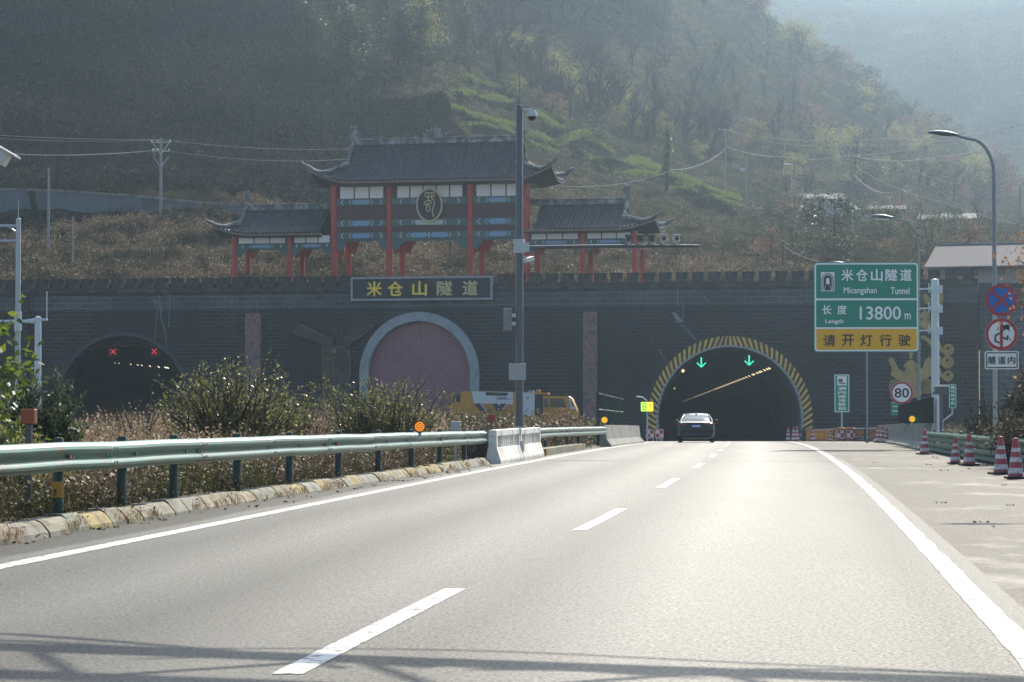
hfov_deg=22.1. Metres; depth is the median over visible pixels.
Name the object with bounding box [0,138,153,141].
power cable
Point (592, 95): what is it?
bare tree
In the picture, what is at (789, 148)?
bare tree
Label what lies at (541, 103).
hill shrub
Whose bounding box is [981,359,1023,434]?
vine thicket
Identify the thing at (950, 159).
hill shrub
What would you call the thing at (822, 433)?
crash drum
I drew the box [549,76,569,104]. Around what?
bare tree
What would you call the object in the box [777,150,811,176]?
hill shrub
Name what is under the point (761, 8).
hill shrub
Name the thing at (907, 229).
hill shrub
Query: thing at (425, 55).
evergreen tree
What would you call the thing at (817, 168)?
hill shrub
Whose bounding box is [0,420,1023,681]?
road
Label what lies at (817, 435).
crash drum
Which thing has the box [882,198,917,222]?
hill shrub
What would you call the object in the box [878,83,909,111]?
hill shrub
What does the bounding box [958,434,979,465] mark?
traffic cone
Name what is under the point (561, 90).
bare tree
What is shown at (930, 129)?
hill shrub
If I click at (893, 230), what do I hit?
hill shrub
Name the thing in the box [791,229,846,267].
hill shrub
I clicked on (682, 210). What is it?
winter slope scrub
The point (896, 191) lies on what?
power cable
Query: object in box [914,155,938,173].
hill shrub
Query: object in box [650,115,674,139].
hill shrub
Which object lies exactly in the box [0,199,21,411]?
steel mast
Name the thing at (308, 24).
evergreen tree
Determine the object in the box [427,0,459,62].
evergreen tree
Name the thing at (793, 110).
bare tree
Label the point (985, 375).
wing wall
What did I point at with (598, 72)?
hill shrub
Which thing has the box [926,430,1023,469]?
guardrail
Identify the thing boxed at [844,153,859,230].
utility pole
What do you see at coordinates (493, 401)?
maintenance truck
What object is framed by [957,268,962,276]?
window
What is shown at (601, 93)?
bare tree
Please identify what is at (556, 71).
hill shrub
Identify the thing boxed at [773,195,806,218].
hill shrub
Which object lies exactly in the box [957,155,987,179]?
hill shrub
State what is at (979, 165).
hill shrub
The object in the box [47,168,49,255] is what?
utility pole
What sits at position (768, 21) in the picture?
bare tree
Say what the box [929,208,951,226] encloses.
hill shrub
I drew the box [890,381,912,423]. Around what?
speed limit sign
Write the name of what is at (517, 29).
bare tree
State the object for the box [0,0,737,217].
dark slope scrub
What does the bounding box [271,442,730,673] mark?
lane marking
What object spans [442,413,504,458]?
dry bush
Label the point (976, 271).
window
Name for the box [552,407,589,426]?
dry bush
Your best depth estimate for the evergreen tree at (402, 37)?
392.46 m
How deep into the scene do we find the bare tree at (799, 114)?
552.44 m
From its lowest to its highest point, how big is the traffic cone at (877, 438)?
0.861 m
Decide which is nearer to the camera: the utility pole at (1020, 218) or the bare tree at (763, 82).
the utility pole at (1020, 218)
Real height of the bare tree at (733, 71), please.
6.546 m
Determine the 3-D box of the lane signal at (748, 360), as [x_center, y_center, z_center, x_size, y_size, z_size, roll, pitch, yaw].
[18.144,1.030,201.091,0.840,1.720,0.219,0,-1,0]
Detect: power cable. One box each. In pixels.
[0,135,159,139]
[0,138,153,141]
[15,149,159,155]
[166,150,342,160]
[167,140,320,149]
[568,149,724,186]
[723,124,1022,140]
[728,123,1023,159]
[735,128,1023,145]
[854,167,930,192]
[860,142,1023,160]
[860,169,1019,224]
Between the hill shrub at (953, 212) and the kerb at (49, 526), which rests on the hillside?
the hill shrub at (953, 212)
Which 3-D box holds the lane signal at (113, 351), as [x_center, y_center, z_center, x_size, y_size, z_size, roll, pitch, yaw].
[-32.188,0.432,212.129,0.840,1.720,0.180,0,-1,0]
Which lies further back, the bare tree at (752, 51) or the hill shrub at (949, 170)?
the bare tree at (752, 51)
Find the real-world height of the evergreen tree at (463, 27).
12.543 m
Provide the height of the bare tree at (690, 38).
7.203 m
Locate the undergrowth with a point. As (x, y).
(101, 491)
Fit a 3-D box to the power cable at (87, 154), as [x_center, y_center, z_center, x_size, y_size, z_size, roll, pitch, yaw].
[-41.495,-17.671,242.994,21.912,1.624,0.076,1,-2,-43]
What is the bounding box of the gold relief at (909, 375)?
[888,293,953,397]
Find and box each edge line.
[0,441,658,568]
[786,441,1023,668]
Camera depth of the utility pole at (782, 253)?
226.21 m
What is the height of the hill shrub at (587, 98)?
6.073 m
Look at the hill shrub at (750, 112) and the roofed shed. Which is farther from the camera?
the hill shrub at (750, 112)
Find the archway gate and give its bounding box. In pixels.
[204,121,675,283]
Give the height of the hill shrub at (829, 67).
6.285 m
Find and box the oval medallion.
[416,188,442,221]
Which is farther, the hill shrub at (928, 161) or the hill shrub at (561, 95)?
the hill shrub at (928, 161)
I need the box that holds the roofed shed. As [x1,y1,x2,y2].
[918,211,982,228]
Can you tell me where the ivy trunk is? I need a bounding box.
[659,122,674,193]
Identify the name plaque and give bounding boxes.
[351,276,493,300]
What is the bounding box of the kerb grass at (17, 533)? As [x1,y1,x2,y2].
[0,459,486,541]
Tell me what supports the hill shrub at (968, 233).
on the hillside
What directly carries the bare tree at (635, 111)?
on the hillside
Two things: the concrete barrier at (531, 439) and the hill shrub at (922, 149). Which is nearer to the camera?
the concrete barrier at (531, 439)
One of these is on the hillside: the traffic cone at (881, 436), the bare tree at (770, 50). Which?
the bare tree at (770, 50)
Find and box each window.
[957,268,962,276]
[972,268,978,276]
[997,267,1005,276]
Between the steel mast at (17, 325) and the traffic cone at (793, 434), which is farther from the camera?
the traffic cone at (793, 434)
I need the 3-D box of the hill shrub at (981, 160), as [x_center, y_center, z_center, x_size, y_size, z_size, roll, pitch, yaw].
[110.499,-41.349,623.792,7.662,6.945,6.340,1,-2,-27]
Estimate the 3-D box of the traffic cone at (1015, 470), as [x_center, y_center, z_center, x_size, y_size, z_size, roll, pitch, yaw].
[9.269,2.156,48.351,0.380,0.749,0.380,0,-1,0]
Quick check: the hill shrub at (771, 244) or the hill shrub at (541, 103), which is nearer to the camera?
the hill shrub at (771, 244)
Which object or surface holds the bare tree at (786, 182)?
on the hillside
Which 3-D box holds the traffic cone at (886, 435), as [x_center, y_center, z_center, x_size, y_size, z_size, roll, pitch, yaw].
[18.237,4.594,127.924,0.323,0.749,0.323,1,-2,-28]
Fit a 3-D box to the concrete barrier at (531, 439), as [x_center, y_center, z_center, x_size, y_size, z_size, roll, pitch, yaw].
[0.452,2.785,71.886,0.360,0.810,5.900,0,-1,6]
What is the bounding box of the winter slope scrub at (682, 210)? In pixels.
[373,0,1023,246]
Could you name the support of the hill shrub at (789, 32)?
on the hillside
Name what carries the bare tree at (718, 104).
on the hillside
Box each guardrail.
[0,429,487,512]
[71,419,321,432]
[532,425,606,446]
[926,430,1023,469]
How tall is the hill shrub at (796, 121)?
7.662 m
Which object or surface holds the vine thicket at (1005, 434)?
on the ground at (592, 445)
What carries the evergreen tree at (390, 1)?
on the hillside
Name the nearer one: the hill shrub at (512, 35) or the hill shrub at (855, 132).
the hill shrub at (512, 35)
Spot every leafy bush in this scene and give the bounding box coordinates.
[0,364,92,471]
[146,349,324,439]
[253,375,324,434]
[296,374,455,451]
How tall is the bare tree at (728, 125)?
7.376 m
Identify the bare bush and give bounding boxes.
[87,384,171,439]
[274,407,335,434]
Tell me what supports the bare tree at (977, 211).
on the hillside
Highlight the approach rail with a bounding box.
[791,427,876,441]
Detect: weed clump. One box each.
[0,412,85,498]
[8,421,70,478]
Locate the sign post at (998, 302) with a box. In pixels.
[985,284,1018,435]
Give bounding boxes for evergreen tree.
[283,0,329,73]
[294,3,333,66]
[302,8,336,61]
[321,0,360,51]
[326,3,366,81]
[333,5,373,60]
[333,6,367,61]
[345,12,384,78]
[350,0,383,39]
[351,0,381,17]
[358,4,378,54]
[375,0,413,13]
[376,0,418,69]
[377,7,406,61]
[385,2,417,67]
[391,7,423,68]
[399,0,448,66]
[400,1,446,71]
[426,4,449,63]
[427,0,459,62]
[428,0,459,35]
[448,1,491,72]
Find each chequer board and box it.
[648,429,653,440]
[655,429,663,440]
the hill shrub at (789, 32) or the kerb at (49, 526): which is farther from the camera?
the hill shrub at (789, 32)
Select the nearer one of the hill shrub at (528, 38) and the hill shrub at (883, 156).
the hill shrub at (528, 38)
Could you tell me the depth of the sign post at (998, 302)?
64.94 m
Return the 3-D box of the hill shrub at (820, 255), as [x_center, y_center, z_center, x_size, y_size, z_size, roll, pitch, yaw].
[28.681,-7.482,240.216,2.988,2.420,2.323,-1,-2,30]
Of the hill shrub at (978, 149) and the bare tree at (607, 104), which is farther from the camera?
the hill shrub at (978, 149)
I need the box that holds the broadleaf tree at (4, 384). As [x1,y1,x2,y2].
[0,291,51,444]
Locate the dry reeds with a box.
[0,402,600,495]
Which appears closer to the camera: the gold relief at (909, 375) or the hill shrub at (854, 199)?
the gold relief at (909, 375)
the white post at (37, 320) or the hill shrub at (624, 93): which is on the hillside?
the hill shrub at (624, 93)
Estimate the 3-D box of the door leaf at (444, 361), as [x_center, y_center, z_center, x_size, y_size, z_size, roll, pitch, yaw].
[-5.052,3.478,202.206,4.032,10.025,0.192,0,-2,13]
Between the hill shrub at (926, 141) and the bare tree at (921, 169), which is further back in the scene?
the hill shrub at (926, 141)
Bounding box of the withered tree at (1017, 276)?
[989,219,1023,347]
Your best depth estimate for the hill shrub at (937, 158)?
566.03 m
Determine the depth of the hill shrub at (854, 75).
644.56 m
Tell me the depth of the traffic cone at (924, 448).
78.54 m
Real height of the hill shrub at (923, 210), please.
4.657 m
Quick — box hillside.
[0,0,1023,348]
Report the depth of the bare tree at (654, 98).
472.89 m
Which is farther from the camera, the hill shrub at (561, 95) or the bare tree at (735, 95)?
the bare tree at (735, 95)
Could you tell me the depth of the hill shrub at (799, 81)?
600.64 m
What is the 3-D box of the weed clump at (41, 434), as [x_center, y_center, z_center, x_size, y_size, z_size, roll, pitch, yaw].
[-6.291,1.619,34.078,1.420,1.185,1.569,-1,-2,26]
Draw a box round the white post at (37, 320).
[0,291,47,406]
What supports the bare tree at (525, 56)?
on the hillside
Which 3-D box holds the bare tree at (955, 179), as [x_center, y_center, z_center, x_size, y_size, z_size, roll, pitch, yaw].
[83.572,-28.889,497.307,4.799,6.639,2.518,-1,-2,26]
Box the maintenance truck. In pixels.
[450,389,578,419]
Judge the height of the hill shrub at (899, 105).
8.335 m
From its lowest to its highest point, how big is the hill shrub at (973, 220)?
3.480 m
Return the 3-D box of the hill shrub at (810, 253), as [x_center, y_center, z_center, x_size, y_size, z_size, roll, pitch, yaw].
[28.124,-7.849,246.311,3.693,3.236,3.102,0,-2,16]
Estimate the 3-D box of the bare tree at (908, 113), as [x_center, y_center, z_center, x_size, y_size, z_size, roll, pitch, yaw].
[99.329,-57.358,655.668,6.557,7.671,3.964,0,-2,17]
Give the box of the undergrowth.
[0,406,1004,523]
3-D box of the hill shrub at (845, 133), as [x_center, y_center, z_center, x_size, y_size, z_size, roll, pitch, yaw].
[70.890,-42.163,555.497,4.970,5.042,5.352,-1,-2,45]
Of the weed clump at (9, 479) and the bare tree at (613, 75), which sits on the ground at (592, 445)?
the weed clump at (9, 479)
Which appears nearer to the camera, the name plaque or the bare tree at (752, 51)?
the name plaque
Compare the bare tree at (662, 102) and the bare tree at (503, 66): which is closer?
the bare tree at (503, 66)
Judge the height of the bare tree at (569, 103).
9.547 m
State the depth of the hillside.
415.37 m
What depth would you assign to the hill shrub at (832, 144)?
521.64 m
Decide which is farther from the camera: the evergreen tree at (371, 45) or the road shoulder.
the evergreen tree at (371, 45)
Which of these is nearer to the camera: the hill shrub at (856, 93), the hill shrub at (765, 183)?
the hill shrub at (765, 183)
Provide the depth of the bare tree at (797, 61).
633.16 m
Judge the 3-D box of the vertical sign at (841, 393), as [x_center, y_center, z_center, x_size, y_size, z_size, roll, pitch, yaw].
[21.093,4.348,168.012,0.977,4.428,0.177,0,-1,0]
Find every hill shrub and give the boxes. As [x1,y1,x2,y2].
[483,51,513,74]
[488,67,513,89]
[493,62,527,96]
[494,25,522,48]
[502,73,526,96]
[512,74,533,95]
[517,34,538,59]
[529,87,553,110]
[534,88,571,117]
[535,47,571,71]
[542,63,571,91]
[550,75,575,110]
[551,138,574,155]
[554,59,586,95]
[563,71,580,96]
[575,111,621,143]
[577,76,606,101]
[584,67,617,95]
[586,74,612,107]
[606,103,635,129]
[612,82,633,106]
[612,92,641,118]
[629,116,646,137]
[635,105,664,135]
[635,107,662,136]
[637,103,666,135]
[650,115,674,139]
[650,134,686,160]
[654,120,671,138]
[684,129,716,155]
[689,138,708,158]
[696,134,722,156]
[708,155,723,170]
[722,126,744,146]
[731,131,752,152]
[738,104,768,128]
[742,112,771,138]
[744,0,775,17]
[746,0,775,19]
[746,118,768,143]
[747,224,792,259]
[752,201,789,234]
[754,203,796,235]
[756,167,786,194]
[758,215,781,238]
[764,135,799,168]
[768,222,814,258]
[770,15,811,48]
[770,105,795,129]
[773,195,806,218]
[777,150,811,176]
[778,190,808,221]
[783,114,821,146]
[784,30,806,51]
[784,69,811,95]
[785,158,844,192]
[789,100,833,132]
[789,191,879,256]
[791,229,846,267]
[794,241,821,264]
[796,17,822,50]
[796,192,824,222]
[799,32,824,62]
[804,39,840,69]
[804,148,829,171]
[806,122,847,158]
[811,233,866,261]
[811,249,839,261]
[812,64,837,88]
[812,214,836,234]
[813,134,845,161]
[815,49,851,72]
[821,62,841,78]
[822,42,858,71]
[834,62,872,92]
[835,83,868,111]
[836,195,860,224]
[838,130,857,147]
[838,160,868,182]
[839,124,864,149]
[842,145,888,187]
[845,61,882,98]
[845,202,873,226]
[847,191,873,204]
[849,120,880,156]
[852,82,883,114]
[854,205,891,237]
[856,73,882,101]
[862,87,880,103]
[864,197,888,220]
[864,205,908,242]
[870,246,903,261]
[872,137,912,169]
[874,238,890,246]
[877,155,905,184]
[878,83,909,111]
[879,128,912,157]
[881,154,922,186]
[882,120,903,139]
[882,139,927,170]
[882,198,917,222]
[883,95,901,114]
[885,174,919,202]
[885,216,929,245]
[887,122,921,152]
[893,98,924,124]
[897,134,914,152]
[899,113,922,139]
[900,104,920,121]
[902,109,937,139]
[902,195,939,226]
[903,149,933,173]
[906,134,941,164]
[907,214,949,245]
[907,234,941,268]
[909,135,935,152]
[914,111,935,130]
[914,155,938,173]
[915,154,945,168]
[917,108,945,135]
[919,109,945,135]
[919,126,938,141]
[919,160,971,200]
[921,216,951,240]
[922,162,963,192]
[923,165,940,188]
[926,149,952,169]
[926,174,955,196]
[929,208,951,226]
[933,111,967,146]
[936,152,954,174]
[938,218,984,242]
[940,128,971,153]
[940,204,977,235]
[943,216,986,242]
[946,155,964,177]
[949,138,969,158]
[949,145,973,167]
[950,147,980,175]
[952,183,975,201]
[955,152,991,185]
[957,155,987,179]
[958,170,979,195]
[958,217,987,241]
[961,177,991,202]
[966,163,990,188]
[967,138,991,161]
[967,152,989,170]
[976,157,1008,194]
[977,210,1002,232]
[979,165,1005,193]
[980,141,1018,164]
[983,224,1009,241]
[985,158,1012,175]
[985,161,1020,194]
[989,155,1021,185]
[992,151,1012,174]
[997,162,1021,191]
[998,176,1021,196]
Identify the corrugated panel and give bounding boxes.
[898,397,937,434]
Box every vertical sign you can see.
[834,374,849,427]
[943,384,956,421]
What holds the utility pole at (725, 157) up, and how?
on the hillside
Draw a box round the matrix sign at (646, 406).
[636,396,653,440]
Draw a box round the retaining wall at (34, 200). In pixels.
[0,188,244,219]
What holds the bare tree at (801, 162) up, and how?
on the hillside
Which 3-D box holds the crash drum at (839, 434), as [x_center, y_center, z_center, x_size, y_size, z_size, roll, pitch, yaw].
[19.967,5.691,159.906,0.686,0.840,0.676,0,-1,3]
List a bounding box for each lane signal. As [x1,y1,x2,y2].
[108,347,118,356]
[149,347,159,356]
[696,354,706,367]
[743,355,754,365]
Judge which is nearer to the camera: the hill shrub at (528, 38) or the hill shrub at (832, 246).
the hill shrub at (832, 246)
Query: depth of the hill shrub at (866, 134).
566.80 m
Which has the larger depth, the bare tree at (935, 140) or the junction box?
the bare tree at (935, 140)
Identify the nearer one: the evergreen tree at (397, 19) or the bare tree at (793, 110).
the evergreen tree at (397, 19)
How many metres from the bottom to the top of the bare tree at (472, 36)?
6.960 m
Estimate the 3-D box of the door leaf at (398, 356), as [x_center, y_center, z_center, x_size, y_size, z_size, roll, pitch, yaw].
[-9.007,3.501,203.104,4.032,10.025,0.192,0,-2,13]
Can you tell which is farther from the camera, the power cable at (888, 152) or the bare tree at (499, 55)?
the bare tree at (499, 55)
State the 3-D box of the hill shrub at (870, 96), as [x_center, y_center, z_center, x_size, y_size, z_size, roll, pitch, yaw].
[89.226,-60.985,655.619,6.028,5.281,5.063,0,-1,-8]
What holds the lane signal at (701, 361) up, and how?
attached to the portal wall at (649, 338)
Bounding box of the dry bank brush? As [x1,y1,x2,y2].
[0,185,985,283]
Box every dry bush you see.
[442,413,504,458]
[533,408,565,438]
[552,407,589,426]
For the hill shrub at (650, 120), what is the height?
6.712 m
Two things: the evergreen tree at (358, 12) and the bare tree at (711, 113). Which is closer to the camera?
the evergreen tree at (358, 12)
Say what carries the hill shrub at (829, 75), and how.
on the hillside
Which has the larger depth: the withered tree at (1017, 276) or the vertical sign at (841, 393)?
the vertical sign at (841, 393)
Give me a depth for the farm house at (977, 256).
204.99 m
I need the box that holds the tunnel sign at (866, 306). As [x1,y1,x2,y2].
[814,262,942,442]
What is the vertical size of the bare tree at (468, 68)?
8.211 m
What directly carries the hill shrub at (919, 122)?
on the hillside
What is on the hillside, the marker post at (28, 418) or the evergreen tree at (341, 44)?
the evergreen tree at (341, 44)
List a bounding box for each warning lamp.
[413,420,425,438]
[601,416,607,424]
[908,415,915,425]
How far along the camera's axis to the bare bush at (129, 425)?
54.77 m
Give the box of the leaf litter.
[11,456,1013,543]
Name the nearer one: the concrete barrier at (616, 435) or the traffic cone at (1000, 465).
the traffic cone at (1000, 465)
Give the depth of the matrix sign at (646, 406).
171.95 m
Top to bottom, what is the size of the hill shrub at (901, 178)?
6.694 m
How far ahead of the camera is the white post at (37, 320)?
99.93 m
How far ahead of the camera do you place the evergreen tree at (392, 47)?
393.99 m
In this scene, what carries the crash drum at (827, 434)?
on the road shoulder
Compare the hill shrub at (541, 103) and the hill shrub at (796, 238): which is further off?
the hill shrub at (541, 103)
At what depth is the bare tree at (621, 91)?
470.58 m
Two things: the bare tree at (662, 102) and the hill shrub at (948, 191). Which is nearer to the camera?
the bare tree at (662, 102)
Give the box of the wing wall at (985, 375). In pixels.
[979,283,1023,421]
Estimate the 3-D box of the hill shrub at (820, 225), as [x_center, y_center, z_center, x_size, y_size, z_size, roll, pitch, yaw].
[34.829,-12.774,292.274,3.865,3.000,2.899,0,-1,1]
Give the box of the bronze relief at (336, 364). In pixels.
[292,324,375,416]
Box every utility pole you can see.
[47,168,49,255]
[72,217,73,266]
[151,138,170,216]
[449,240,450,269]
[719,128,731,190]
[740,157,746,202]
[782,241,783,268]
[784,159,791,196]
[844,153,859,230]
[1013,186,1023,234]
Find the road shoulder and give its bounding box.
[791,441,1023,607]
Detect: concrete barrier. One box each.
[487,427,523,463]
[520,427,543,459]
[599,425,643,446]
[873,423,931,450]
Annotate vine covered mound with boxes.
[362,90,471,138]
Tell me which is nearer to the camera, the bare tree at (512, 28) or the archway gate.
the archway gate
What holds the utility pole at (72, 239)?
on the hillside
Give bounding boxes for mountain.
[756,0,1023,177]
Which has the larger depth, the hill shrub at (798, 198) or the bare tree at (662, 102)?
the bare tree at (662, 102)
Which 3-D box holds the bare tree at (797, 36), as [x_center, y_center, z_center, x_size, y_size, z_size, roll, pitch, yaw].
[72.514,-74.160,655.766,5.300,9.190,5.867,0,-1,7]
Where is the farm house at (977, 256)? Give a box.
[924,241,1023,282]
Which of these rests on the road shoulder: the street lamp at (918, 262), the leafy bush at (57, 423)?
the street lamp at (918, 262)
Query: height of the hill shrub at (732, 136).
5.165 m
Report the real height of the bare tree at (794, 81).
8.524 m
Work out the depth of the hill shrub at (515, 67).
431.02 m
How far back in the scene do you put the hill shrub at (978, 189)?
540.84 m
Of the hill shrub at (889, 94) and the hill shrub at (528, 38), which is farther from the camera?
the hill shrub at (889, 94)
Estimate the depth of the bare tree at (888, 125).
605.03 m
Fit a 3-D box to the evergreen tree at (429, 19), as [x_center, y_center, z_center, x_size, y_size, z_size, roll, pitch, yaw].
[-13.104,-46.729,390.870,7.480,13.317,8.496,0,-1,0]
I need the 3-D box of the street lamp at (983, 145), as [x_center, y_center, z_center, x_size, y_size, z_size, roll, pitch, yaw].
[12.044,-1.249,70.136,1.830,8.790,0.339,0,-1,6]
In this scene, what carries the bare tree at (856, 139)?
on the hillside
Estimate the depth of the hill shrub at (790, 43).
659.69 m
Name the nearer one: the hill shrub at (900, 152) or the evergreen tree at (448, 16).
the evergreen tree at (448, 16)
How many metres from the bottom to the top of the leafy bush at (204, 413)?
2.540 m
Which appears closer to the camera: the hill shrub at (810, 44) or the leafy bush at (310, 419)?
the leafy bush at (310, 419)
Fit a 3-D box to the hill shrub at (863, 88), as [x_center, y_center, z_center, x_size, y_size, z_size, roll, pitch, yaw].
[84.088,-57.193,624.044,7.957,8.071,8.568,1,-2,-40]
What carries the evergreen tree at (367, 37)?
on the hillside
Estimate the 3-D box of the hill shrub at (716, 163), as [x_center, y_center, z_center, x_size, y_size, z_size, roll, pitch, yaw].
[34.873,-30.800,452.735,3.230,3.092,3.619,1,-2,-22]
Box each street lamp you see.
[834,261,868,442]
[872,214,919,399]
[928,130,996,449]
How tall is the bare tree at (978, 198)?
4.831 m
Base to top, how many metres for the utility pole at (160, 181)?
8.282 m
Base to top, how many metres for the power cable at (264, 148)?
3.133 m
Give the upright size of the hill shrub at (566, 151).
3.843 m
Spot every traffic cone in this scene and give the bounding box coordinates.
[784,426,790,440]
[789,427,794,440]
[793,427,800,440]
[809,427,816,440]
[829,429,832,440]
[874,426,879,442]
[877,426,883,442]
[882,428,888,442]
[916,429,932,454]
[947,437,962,463]
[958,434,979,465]
[987,436,1007,473]
[1004,438,1023,478]
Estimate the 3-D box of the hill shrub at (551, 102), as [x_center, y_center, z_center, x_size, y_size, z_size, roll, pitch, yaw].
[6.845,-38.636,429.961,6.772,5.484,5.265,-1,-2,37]
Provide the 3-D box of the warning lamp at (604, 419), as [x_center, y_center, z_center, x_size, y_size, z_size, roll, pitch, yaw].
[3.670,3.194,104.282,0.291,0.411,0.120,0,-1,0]
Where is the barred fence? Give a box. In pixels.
[596,392,623,445]
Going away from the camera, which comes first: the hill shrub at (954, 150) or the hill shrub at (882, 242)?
the hill shrub at (882, 242)
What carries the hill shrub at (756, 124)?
on the hillside
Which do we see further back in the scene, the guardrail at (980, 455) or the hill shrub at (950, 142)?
the hill shrub at (950, 142)
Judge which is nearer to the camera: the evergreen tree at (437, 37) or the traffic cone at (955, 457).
the traffic cone at (955, 457)
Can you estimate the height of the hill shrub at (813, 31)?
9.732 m
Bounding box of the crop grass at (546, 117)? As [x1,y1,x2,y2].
[451,73,742,205]
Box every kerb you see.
[0,458,491,545]
[543,444,584,455]
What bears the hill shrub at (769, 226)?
on the hillside
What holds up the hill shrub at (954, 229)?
on the hillside
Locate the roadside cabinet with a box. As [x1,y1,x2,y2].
[932,385,948,442]
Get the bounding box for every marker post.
[21,409,36,513]
[487,414,494,429]
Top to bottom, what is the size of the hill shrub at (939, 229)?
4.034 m
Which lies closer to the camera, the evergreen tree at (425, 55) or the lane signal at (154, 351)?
the lane signal at (154, 351)
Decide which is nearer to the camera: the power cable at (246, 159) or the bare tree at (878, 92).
the power cable at (246, 159)
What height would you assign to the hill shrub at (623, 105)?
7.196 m
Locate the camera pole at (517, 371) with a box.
[503,47,698,427]
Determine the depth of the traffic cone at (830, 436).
165.83 m
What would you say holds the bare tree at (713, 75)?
on the hillside
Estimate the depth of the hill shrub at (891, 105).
652.35 m
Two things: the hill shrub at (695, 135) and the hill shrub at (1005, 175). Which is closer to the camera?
the hill shrub at (695, 135)
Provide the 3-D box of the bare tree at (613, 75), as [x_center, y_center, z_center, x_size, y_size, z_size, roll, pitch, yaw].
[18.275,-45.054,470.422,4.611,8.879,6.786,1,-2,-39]
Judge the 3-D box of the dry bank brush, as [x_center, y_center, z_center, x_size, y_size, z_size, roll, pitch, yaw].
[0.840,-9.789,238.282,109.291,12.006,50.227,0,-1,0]
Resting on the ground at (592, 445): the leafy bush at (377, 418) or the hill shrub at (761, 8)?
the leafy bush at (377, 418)
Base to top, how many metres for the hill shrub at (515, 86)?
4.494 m
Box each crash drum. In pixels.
[806,430,810,440]
[814,430,819,440]
[819,430,825,440]
[825,430,832,440]
[834,428,844,440]
[845,428,854,440]
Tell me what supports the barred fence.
on the ground at (592, 445)
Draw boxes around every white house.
[796,192,844,216]
[854,204,906,222]
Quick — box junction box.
[451,421,459,460]
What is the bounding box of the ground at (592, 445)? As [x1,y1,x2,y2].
[459,440,948,459]
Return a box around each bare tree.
[458,30,488,73]
[467,14,482,51]
[467,23,483,62]
[488,37,513,83]
[488,59,512,76]
[490,5,512,48]
[496,12,528,48]
[500,35,528,76]
[501,9,523,46]
[514,37,538,71]
[528,63,569,99]
[549,68,577,120]
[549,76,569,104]
[555,69,586,114]
[564,32,598,72]
[571,28,618,72]
[577,65,616,116]
[578,68,597,109]
[584,44,602,73]
[586,56,614,113]
[594,73,620,111]
[602,65,628,111]
[602,73,632,119]
[602,74,636,121]
[620,86,648,136]
[621,96,643,138]
[622,38,642,71]
[638,88,670,125]
[638,100,667,140]
[643,53,670,86]
[643,65,661,99]
[646,89,671,142]
[647,29,672,66]
[650,73,663,89]
[650,100,671,130]
[666,105,696,141]
[674,91,693,141]
[674,98,697,147]
[680,25,697,55]
[685,54,708,96]
[686,86,740,138]
[686,107,717,156]
[688,64,708,88]
[692,99,725,134]
[705,53,726,84]
[706,104,734,147]
[707,32,735,64]
[708,109,738,156]
[714,113,734,139]
[718,49,738,83]
[725,54,744,82]
[725,81,744,114]
[744,38,758,66]
[757,72,767,100]
[762,12,780,38]
[763,41,780,67]
[766,97,793,137]
[776,98,798,132]
[778,174,793,195]
[780,141,798,172]
[781,70,800,105]
[786,45,805,73]
[793,26,810,57]
[793,106,809,136]
[796,155,806,168]
[801,172,813,191]
[823,48,843,75]
[851,133,861,159]
[874,80,882,106]
[880,111,898,136]
[887,153,899,175]
[899,99,923,122]
[911,160,924,189]
[925,166,941,188]
[930,135,946,148]
[944,171,963,203]
[953,162,971,186]
[971,199,989,228]
[972,192,985,208]
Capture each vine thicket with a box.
[953,387,1009,450]
[975,408,1023,467]
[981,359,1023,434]
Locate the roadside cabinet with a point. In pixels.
(940, 390)
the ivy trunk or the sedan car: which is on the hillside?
the ivy trunk
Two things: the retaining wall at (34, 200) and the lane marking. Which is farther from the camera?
the retaining wall at (34, 200)
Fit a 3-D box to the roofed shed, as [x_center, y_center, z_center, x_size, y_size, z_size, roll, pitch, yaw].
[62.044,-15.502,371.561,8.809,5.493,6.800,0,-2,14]
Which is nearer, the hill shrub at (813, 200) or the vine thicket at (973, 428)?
the vine thicket at (973, 428)
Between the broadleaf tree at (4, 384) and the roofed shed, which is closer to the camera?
the broadleaf tree at (4, 384)
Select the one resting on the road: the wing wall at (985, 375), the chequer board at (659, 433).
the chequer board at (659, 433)
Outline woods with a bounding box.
[763,0,1023,177]
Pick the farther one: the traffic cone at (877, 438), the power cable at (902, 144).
the power cable at (902, 144)
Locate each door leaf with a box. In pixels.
[370,321,420,414]
[421,321,469,416]
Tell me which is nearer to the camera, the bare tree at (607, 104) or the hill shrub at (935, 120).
the bare tree at (607, 104)
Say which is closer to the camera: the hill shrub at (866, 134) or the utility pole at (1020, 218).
the utility pole at (1020, 218)
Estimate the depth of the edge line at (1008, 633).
19.41 m
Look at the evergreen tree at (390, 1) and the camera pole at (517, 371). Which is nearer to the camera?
the camera pole at (517, 371)
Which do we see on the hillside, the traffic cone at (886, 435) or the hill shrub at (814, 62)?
the hill shrub at (814, 62)
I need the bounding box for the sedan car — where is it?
[674,413,717,441]
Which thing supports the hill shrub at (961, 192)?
on the hillside
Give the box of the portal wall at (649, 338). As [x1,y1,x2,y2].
[0,269,978,440]
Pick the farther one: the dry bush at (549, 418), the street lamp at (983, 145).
the dry bush at (549, 418)
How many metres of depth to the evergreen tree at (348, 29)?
369.38 m
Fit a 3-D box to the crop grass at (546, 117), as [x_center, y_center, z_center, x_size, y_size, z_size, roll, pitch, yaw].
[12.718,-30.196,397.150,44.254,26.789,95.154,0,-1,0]
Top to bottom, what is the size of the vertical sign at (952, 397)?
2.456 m
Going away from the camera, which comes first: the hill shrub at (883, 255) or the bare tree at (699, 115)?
the hill shrub at (883, 255)
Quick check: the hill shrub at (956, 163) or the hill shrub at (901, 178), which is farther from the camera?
the hill shrub at (956, 163)

